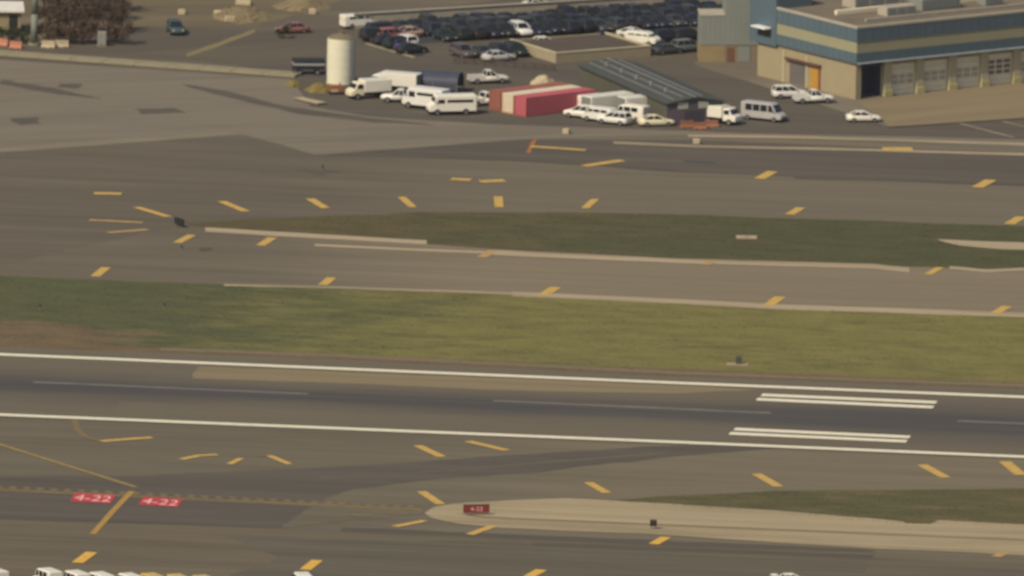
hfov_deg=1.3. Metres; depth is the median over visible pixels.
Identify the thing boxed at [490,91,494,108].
door
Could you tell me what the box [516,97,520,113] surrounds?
door
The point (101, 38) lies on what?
utility cabinet
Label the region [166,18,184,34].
car
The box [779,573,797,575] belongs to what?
car
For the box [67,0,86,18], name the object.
bare shrub
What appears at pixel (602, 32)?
car
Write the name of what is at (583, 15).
car
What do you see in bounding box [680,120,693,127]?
water barrier
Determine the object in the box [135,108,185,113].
oil stain
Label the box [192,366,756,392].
pale shoulder
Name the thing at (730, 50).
door
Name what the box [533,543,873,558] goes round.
asphalt seam
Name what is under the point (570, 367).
edge strip
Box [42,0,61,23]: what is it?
bare shrub
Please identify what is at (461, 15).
car
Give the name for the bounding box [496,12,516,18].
car
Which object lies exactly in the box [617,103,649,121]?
van
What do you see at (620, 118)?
car
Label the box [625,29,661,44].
van
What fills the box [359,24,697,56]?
car park
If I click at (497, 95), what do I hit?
door
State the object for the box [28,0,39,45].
lighting mast
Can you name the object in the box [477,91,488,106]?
pickup truck
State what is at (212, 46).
painted line
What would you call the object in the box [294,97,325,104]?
pallet
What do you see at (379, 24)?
car
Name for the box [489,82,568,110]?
shipping container
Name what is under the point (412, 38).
car
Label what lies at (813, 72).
door
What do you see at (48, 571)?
van
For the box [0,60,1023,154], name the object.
apron
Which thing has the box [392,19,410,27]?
car
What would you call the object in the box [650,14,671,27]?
car
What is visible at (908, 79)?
bay door
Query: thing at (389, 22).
car
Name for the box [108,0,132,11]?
bare shrub
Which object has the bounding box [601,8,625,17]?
car
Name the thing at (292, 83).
brush pile
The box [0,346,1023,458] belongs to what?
runway
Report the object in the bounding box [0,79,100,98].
oil stain
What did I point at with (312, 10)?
concrete block
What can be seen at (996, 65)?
bay door
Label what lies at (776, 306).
edge strip
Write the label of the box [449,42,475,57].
car
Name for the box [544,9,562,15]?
car
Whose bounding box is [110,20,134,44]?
bare shrub
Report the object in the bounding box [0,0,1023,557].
ground
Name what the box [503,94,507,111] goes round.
door
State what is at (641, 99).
box truck
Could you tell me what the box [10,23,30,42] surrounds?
evergreen bush
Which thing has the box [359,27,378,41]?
car
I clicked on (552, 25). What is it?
car
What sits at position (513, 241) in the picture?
lawn
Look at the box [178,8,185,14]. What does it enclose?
concrete block
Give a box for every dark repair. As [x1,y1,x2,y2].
[199,248,211,250]
[684,160,716,163]
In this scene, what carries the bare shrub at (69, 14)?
on the dirt yard at (151, 13)
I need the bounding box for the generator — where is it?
[328,83,343,93]
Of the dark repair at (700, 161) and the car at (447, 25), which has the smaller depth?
the dark repair at (700, 161)
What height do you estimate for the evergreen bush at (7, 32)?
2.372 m
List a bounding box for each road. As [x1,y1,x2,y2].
[0,26,254,56]
[184,0,697,73]
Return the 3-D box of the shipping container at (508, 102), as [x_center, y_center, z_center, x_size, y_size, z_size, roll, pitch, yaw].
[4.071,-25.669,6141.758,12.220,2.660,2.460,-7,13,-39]
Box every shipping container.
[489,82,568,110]
[502,84,580,113]
[514,87,594,116]
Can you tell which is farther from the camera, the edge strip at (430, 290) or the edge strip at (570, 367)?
the edge strip at (430, 290)
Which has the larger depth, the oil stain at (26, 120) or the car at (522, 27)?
the car at (522, 27)
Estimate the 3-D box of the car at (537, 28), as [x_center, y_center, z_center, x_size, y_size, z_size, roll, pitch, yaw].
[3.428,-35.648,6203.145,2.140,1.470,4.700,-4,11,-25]
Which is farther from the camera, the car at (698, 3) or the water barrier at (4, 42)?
the car at (698, 3)
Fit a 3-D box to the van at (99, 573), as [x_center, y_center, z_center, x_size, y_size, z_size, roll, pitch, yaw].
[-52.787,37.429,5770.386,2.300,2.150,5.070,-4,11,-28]
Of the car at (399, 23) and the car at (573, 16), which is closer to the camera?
the car at (399, 23)
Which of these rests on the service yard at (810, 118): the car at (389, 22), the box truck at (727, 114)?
the box truck at (727, 114)
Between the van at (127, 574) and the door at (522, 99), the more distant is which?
the door at (522, 99)
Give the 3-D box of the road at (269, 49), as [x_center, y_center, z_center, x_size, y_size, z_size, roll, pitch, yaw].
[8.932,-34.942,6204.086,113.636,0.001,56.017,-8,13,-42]
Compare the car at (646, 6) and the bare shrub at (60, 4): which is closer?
the bare shrub at (60, 4)
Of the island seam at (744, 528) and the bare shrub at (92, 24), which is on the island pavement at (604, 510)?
the island seam at (744, 528)
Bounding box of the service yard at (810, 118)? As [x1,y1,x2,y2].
[291,64,1023,139]
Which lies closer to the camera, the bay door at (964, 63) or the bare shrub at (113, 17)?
the bay door at (964, 63)
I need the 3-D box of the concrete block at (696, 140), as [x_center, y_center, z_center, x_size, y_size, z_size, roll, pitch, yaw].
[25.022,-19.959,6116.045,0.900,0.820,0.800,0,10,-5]
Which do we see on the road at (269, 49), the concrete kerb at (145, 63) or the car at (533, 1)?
the car at (533, 1)
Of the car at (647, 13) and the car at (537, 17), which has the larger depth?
the car at (647, 13)
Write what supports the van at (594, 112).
on the service yard at (810, 118)
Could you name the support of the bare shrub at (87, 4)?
on the dirt yard at (151, 13)
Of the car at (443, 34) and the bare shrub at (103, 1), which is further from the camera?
the bare shrub at (103, 1)
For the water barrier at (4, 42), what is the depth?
6185.65 m
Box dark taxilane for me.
[322,139,1023,185]
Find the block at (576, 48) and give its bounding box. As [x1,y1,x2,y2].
[510,32,650,62]
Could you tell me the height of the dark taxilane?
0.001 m
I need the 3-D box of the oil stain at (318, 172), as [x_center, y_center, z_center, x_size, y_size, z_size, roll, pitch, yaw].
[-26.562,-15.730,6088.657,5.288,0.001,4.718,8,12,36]
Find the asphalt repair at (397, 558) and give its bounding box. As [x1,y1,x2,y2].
[230,536,867,575]
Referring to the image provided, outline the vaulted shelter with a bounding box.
[411,70,463,92]
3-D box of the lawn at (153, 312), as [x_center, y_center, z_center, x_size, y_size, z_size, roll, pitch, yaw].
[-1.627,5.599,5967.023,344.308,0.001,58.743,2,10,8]
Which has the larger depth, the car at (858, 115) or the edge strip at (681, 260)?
the car at (858, 115)
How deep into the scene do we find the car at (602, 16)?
6211.29 m
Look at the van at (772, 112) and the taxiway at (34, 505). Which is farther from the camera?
the van at (772, 112)
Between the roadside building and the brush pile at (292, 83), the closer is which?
the brush pile at (292, 83)
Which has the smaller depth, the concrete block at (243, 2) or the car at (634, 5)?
the car at (634, 5)
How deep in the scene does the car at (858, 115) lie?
6135.61 m
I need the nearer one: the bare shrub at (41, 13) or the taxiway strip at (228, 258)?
the taxiway strip at (228, 258)
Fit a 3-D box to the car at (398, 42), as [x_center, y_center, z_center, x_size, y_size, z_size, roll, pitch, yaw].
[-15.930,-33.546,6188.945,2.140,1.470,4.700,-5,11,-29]
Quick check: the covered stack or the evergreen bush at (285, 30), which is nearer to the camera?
the covered stack
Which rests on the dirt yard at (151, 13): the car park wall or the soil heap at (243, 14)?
the soil heap at (243, 14)
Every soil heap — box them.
[211,5,271,23]
[272,0,330,11]
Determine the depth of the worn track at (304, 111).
6138.00 m
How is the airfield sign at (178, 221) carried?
on the taxiway strip at (228, 258)
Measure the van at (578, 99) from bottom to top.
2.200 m
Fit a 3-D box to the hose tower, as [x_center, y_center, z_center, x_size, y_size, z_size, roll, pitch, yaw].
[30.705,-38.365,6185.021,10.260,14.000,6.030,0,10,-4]
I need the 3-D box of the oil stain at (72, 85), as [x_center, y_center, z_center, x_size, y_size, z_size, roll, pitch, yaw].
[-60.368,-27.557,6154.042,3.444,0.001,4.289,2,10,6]
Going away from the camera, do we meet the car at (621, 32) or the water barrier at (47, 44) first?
the water barrier at (47, 44)
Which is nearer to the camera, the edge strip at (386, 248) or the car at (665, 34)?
the edge strip at (386, 248)
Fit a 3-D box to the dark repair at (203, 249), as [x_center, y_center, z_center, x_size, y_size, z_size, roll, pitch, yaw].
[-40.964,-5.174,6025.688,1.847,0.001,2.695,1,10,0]
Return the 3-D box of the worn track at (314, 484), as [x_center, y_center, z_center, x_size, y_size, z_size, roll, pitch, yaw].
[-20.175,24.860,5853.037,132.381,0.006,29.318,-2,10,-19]
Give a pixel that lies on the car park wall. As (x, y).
(512, 8)
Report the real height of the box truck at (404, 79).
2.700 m
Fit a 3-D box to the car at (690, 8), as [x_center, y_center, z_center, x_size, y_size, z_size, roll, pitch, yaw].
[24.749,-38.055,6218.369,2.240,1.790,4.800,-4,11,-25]
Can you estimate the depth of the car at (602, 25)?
6205.82 m
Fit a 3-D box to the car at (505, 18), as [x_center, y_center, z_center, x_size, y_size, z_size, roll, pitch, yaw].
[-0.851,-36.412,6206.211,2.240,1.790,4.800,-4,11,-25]
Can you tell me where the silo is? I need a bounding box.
[326,31,355,85]
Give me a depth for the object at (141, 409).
5902.51 m
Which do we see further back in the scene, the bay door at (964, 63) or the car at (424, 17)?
the car at (424, 17)
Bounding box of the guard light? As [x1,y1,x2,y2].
[650,520,656,528]
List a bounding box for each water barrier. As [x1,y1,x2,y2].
[0,38,9,46]
[9,41,22,48]
[41,40,54,47]
[55,40,68,47]
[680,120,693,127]
[693,122,706,129]
[705,120,717,127]
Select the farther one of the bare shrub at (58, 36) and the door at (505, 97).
the bare shrub at (58, 36)
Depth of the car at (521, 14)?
6211.81 m
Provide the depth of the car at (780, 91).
6153.44 m
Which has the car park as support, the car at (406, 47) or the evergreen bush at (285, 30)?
the car at (406, 47)
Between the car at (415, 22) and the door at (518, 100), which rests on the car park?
the car at (415, 22)
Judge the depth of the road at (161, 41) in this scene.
6190.38 m
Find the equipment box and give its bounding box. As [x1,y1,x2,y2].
[727,356,748,365]
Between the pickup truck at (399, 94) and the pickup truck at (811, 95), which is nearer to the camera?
the pickup truck at (399, 94)
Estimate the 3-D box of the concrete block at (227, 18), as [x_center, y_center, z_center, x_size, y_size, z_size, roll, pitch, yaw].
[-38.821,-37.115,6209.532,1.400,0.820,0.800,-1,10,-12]
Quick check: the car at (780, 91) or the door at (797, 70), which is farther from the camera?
the door at (797, 70)
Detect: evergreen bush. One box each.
[0,25,16,40]
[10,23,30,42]
[275,25,289,37]
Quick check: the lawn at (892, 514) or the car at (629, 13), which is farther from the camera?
the car at (629, 13)
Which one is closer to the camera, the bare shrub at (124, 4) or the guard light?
the guard light
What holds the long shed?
on the service yard at (810, 118)
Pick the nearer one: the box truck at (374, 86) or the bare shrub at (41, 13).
the box truck at (374, 86)
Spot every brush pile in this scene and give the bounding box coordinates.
[285,80,301,87]
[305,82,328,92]
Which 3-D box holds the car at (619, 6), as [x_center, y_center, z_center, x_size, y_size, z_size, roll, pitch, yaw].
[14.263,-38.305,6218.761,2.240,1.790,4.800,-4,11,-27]
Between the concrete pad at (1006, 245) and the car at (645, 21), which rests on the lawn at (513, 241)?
the concrete pad at (1006, 245)
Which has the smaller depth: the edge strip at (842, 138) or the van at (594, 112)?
the edge strip at (842, 138)
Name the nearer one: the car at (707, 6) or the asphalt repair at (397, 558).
the asphalt repair at (397, 558)
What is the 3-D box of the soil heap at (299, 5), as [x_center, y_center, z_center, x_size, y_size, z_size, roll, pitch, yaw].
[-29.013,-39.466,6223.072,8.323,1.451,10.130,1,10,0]
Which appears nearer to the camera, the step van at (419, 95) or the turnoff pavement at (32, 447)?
the turnoff pavement at (32, 447)
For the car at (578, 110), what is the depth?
6134.78 m
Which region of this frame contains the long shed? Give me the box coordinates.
[577,57,725,124]
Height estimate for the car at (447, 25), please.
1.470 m
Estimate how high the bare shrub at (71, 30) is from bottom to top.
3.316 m
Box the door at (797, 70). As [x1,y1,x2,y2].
[789,61,805,86]
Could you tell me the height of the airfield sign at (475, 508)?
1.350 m
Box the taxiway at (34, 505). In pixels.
[0,491,313,527]
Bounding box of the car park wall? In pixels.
[353,0,721,28]
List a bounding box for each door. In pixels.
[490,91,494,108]
[495,92,499,109]
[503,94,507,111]
[508,95,512,112]
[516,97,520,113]
[521,98,525,114]
[684,110,703,121]
[727,47,733,61]
[738,46,749,61]
[789,61,805,86]
[810,68,818,89]
[892,62,914,94]
[924,59,946,91]
[956,56,978,87]
[989,52,1011,84]
[1021,51,1023,81]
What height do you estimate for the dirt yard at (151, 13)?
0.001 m
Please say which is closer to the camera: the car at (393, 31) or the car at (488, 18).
the car at (393, 31)
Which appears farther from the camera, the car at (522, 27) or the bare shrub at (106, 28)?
the car at (522, 27)
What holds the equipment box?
on the lawn at (153, 312)
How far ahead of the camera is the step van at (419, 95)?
6139.68 m
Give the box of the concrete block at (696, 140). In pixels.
[693,138,699,143]
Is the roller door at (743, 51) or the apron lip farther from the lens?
the roller door at (743, 51)
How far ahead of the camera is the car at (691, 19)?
6212.50 m
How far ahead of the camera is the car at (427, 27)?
6199.62 m
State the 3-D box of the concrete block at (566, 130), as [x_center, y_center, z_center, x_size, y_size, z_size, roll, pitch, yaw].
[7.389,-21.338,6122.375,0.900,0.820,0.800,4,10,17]
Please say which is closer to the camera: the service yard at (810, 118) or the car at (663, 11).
the service yard at (810, 118)
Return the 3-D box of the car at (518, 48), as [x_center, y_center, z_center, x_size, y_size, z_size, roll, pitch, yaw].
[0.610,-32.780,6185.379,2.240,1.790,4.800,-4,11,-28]
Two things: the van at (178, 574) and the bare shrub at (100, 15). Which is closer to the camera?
the van at (178, 574)
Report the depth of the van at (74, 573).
5769.66 m
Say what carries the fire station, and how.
on the ground at (60, 200)
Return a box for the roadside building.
[0,1,24,35]
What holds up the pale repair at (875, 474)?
on the turnoff pavement at (32, 447)
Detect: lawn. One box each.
[0,275,1023,388]
[185,212,1023,268]
[614,489,1023,523]
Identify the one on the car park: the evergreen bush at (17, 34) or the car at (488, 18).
the car at (488, 18)
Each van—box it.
[0,568,8,575]
[34,567,62,575]
[63,570,89,575]
[89,571,113,575]
[117,572,140,575]
[140,572,162,575]
[166,573,184,575]
[291,572,311,575]
[339,13,375,28]
[401,85,449,107]
[425,93,476,115]
[577,93,594,105]
[581,106,618,122]
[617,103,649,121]
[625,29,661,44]
[741,99,786,122]
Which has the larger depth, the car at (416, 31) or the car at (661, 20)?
the car at (661, 20)
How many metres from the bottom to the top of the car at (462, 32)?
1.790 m
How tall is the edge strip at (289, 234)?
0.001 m
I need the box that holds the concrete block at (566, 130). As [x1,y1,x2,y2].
[563,128,569,133]
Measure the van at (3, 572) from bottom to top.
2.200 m
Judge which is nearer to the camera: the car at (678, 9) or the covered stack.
the covered stack
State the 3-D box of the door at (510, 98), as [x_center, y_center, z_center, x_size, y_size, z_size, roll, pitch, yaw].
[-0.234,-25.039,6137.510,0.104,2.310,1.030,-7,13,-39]
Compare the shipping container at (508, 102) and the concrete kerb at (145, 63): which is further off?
the concrete kerb at (145, 63)
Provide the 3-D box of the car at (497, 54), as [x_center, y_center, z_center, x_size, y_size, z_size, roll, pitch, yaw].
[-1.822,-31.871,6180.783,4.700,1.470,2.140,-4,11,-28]
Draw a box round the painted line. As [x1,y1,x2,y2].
[187,29,254,56]
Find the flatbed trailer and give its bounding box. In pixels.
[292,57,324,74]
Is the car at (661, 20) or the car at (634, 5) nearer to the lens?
the car at (661, 20)
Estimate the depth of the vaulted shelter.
6153.00 m
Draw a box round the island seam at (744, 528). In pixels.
[458,513,1023,540]
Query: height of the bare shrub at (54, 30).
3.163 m
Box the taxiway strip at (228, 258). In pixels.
[0,226,1023,317]
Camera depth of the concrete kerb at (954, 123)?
6136.10 m
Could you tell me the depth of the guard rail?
6175.54 m
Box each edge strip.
[160,348,1023,386]
[205,227,426,243]
[224,284,511,294]
[315,244,485,252]
[492,250,908,271]
[512,292,1023,316]
[613,142,1023,154]
[688,135,1023,144]
[949,266,1023,271]
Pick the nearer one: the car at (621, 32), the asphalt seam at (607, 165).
the asphalt seam at (607, 165)
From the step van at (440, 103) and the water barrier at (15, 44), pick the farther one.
the water barrier at (15, 44)
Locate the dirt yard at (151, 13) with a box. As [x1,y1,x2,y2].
[0,0,340,42]
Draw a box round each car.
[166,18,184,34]
[275,21,309,32]
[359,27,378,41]
[364,21,396,27]
[371,33,392,45]
[378,27,409,35]
[382,20,395,26]
[382,35,409,49]
[385,39,405,47]
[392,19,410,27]
[394,42,428,53]
[398,26,423,37]
[398,33,418,44]
[407,18,423,26]
[415,21,441,35]
[418,13,440,23]
[431,28,456,41]
[439,16,451,22]
[440,23,453,28]
[447,17,469,26]
[449,25,471,40]
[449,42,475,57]
[451,13,471,18]
[464,16,483,24]
[468,24,487,39]
[469,12,487,17]
[471,45,491,55]
[479,15,498,22]
[479,22,503,38]
[481,49,515,61]
[488,42,514,54]
[493,21,517,37]
[494,14,512,22]
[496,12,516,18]
[504,40,529,56]
[509,20,532,36]
[513,12,527,15]
[513,15,534,23]
[522,0,545,2]
[526,12,545,22]
[528,22,548,35]
[534,36,550,39]
[539,18,564,34]
[541,12,562,21]
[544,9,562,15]
[556,4,579,13]
[560,13,580,19]
[560,19,580,33]
[563,104,595,117]
[576,5,597,15]
[576,18,596,32]
[577,13,592,18]
[591,13,608,19]
[592,18,610,31]
[593,5,611,13]
[594,31,622,36]
[596,110,632,125]
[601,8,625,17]
[605,16,627,30]
[608,3,627,11]
[616,27,640,36]
[622,9,642,17]
[623,2,642,10]
[625,17,641,28]
[635,15,657,28]
[637,114,674,126]
[639,3,654,10]
[642,10,654,16]
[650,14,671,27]
[651,2,667,7]
[651,7,673,15]
[651,43,684,54]
[652,28,675,42]
[663,0,683,5]
[665,14,686,26]
[666,4,687,15]
[670,38,696,52]
[673,27,697,38]
[680,3,698,12]
[681,13,697,26]
[682,0,702,6]
[699,4,717,8]
[701,1,716,5]
[771,84,807,98]
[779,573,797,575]
[846,110,880,122]
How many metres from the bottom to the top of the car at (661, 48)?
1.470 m
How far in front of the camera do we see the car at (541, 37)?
6192.16 m
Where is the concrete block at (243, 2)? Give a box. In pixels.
[235,0,251,5]
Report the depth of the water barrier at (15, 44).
6183.80 m
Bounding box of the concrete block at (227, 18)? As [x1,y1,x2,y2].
[224,15,234,21]
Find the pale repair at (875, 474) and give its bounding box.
[283,458,1023,527]
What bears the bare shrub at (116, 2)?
on the ground at (60, 200)
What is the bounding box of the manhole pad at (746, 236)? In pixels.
[736,235,756,238]
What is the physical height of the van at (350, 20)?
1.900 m
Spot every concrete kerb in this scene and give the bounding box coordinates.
[0,50,299,77]
[366,43,415,57]
[887,118,1023,127]
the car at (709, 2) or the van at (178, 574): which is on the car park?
the car at (709, 2)
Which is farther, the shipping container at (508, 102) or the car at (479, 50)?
the car at (479, 50)
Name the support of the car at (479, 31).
on the car park
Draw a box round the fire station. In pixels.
[749,0,1023,99]
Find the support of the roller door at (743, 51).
in the hose tower
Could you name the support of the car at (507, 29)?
on the car park
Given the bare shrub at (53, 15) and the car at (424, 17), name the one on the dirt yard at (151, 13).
the bare shrub at (53, 15)
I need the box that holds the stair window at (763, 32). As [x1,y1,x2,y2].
[759,29,770,36]
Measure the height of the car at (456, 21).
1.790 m
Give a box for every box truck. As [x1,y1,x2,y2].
[345,77,391,99]
[371,70,421,92]
[581,91,633,107]
[617,94,646,106]
[707,104,741,125]
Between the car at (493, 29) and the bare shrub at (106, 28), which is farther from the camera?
the car at (493, 29)
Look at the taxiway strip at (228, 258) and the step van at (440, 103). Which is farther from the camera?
the step van at (440, 103)
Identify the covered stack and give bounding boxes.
[530,74,554,84]
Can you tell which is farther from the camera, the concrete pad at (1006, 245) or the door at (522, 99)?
the door at (522, 99)
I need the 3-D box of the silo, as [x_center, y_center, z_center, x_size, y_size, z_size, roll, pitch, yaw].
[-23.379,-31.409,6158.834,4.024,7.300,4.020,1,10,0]
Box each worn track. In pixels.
[0,443,809,501]
[183,84,436,125]
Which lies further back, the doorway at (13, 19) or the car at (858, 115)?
the doorway at (13, 19)
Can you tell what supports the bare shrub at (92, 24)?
on the ground at (60, 200)
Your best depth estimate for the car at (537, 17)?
6208.01 m
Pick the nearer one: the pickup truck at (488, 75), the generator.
the generator
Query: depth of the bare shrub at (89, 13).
6197.09 m
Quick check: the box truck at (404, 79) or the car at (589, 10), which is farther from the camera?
the car at (589, 10)
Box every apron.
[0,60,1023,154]
[857,82,1023,125]
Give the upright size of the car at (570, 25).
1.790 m
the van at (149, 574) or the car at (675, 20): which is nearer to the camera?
the van at (149, 574)
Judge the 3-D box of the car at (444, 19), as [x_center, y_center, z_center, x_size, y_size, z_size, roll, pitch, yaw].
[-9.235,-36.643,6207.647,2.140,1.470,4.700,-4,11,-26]
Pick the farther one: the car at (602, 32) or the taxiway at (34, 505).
the car at (602, 32)
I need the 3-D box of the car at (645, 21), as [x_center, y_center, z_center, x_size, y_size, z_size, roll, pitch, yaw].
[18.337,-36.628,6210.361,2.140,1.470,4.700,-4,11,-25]
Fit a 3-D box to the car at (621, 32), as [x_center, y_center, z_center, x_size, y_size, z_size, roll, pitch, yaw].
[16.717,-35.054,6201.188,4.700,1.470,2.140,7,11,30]
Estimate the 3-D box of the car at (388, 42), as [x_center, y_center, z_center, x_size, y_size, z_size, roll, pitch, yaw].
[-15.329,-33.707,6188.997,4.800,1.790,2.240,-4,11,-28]
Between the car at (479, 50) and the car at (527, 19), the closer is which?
the car at (479, 50)
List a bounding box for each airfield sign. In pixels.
[174,217,183,225]
[463,504,488,514]
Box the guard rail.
[454,57,554,70]
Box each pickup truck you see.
[380,88,405,102]
[466,69,508,84]
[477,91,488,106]
[791,89,833,103]
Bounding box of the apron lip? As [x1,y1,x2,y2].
[0,132,236,151]
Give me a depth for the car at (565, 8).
6215.15 m
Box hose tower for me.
[697,0,757,61]
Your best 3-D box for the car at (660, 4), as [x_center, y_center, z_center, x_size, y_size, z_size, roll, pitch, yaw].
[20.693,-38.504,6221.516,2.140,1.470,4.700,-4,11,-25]
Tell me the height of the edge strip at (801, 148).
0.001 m
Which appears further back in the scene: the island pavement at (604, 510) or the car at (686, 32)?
the car at (686, 32)
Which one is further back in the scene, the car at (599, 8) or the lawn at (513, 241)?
the car at (599, 8)
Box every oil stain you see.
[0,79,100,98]
[11,117,42,124]
[57,83,81,88]
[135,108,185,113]
[299,169,340,175]
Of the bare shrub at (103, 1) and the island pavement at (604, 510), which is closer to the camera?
the island pavement at (604, 510)
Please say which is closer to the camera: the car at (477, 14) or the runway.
the runway
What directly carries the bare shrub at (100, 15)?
on the dirt yard at (151, 13)
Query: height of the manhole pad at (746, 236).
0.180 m
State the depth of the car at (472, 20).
6203.92 m
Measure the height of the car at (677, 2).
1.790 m
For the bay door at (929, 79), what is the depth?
6161.24 m
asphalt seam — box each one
[341,528,874,551]
[427,155,682,171]
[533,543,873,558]
[795,176,1023,185]
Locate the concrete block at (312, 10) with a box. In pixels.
[309,8,315,13]
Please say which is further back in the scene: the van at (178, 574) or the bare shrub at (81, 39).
the bare shrub at (81, 39)
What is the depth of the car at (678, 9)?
6216.72 m
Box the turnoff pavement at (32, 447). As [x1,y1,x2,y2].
[0,418,1023,534]
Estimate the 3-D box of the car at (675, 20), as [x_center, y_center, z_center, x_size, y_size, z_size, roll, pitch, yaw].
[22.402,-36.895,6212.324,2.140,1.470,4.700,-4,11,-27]
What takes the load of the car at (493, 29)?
on the car park
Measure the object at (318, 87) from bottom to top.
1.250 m
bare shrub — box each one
[38,5,56,30]
[38,22,58,40]
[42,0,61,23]
[45,22,68,40]
[47,2,68,27]
[50,0,68,14]
[56,21,81,42]
[58,0,82,27]
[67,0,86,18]
[67,20,94,43]
[71,5,96,23]
[78,0,96,22]
[78,17,100,43]
[79,0,103,30]
[94,0,110,23]
[98,19,122,41]
[100,1,122,25]
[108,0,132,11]
[109,0,132,29]
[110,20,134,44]
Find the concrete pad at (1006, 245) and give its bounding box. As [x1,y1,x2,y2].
[937,239,1023,249]
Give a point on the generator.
(336, 89)
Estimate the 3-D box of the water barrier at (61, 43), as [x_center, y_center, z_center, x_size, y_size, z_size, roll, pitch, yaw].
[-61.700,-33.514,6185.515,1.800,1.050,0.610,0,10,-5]
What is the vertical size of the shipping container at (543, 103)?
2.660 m
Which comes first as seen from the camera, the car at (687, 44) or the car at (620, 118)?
the car at (620, 118)
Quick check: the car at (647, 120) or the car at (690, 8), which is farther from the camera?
the car at (690, 8)
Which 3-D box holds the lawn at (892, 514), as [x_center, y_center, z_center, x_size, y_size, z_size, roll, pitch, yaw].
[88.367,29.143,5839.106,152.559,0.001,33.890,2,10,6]
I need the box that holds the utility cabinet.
[97,31,106,46]
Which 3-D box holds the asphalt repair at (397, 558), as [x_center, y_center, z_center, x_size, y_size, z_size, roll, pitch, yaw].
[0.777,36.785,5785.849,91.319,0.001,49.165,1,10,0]
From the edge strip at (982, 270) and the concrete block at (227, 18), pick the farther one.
the concrete block at (227, 18)
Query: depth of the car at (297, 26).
6200.17 m
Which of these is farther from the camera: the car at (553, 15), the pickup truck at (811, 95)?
the car at (553, 15)
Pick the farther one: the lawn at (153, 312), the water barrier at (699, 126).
the water barrier at (699, 126)
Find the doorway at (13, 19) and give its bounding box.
[9,15,17,28]
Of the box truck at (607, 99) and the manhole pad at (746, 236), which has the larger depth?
the box truck at (607, 99)
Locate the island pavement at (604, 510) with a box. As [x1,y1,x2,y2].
[425,498,1023,554]
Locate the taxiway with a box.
[0,491,1023,575]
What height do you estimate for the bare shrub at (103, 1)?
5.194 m

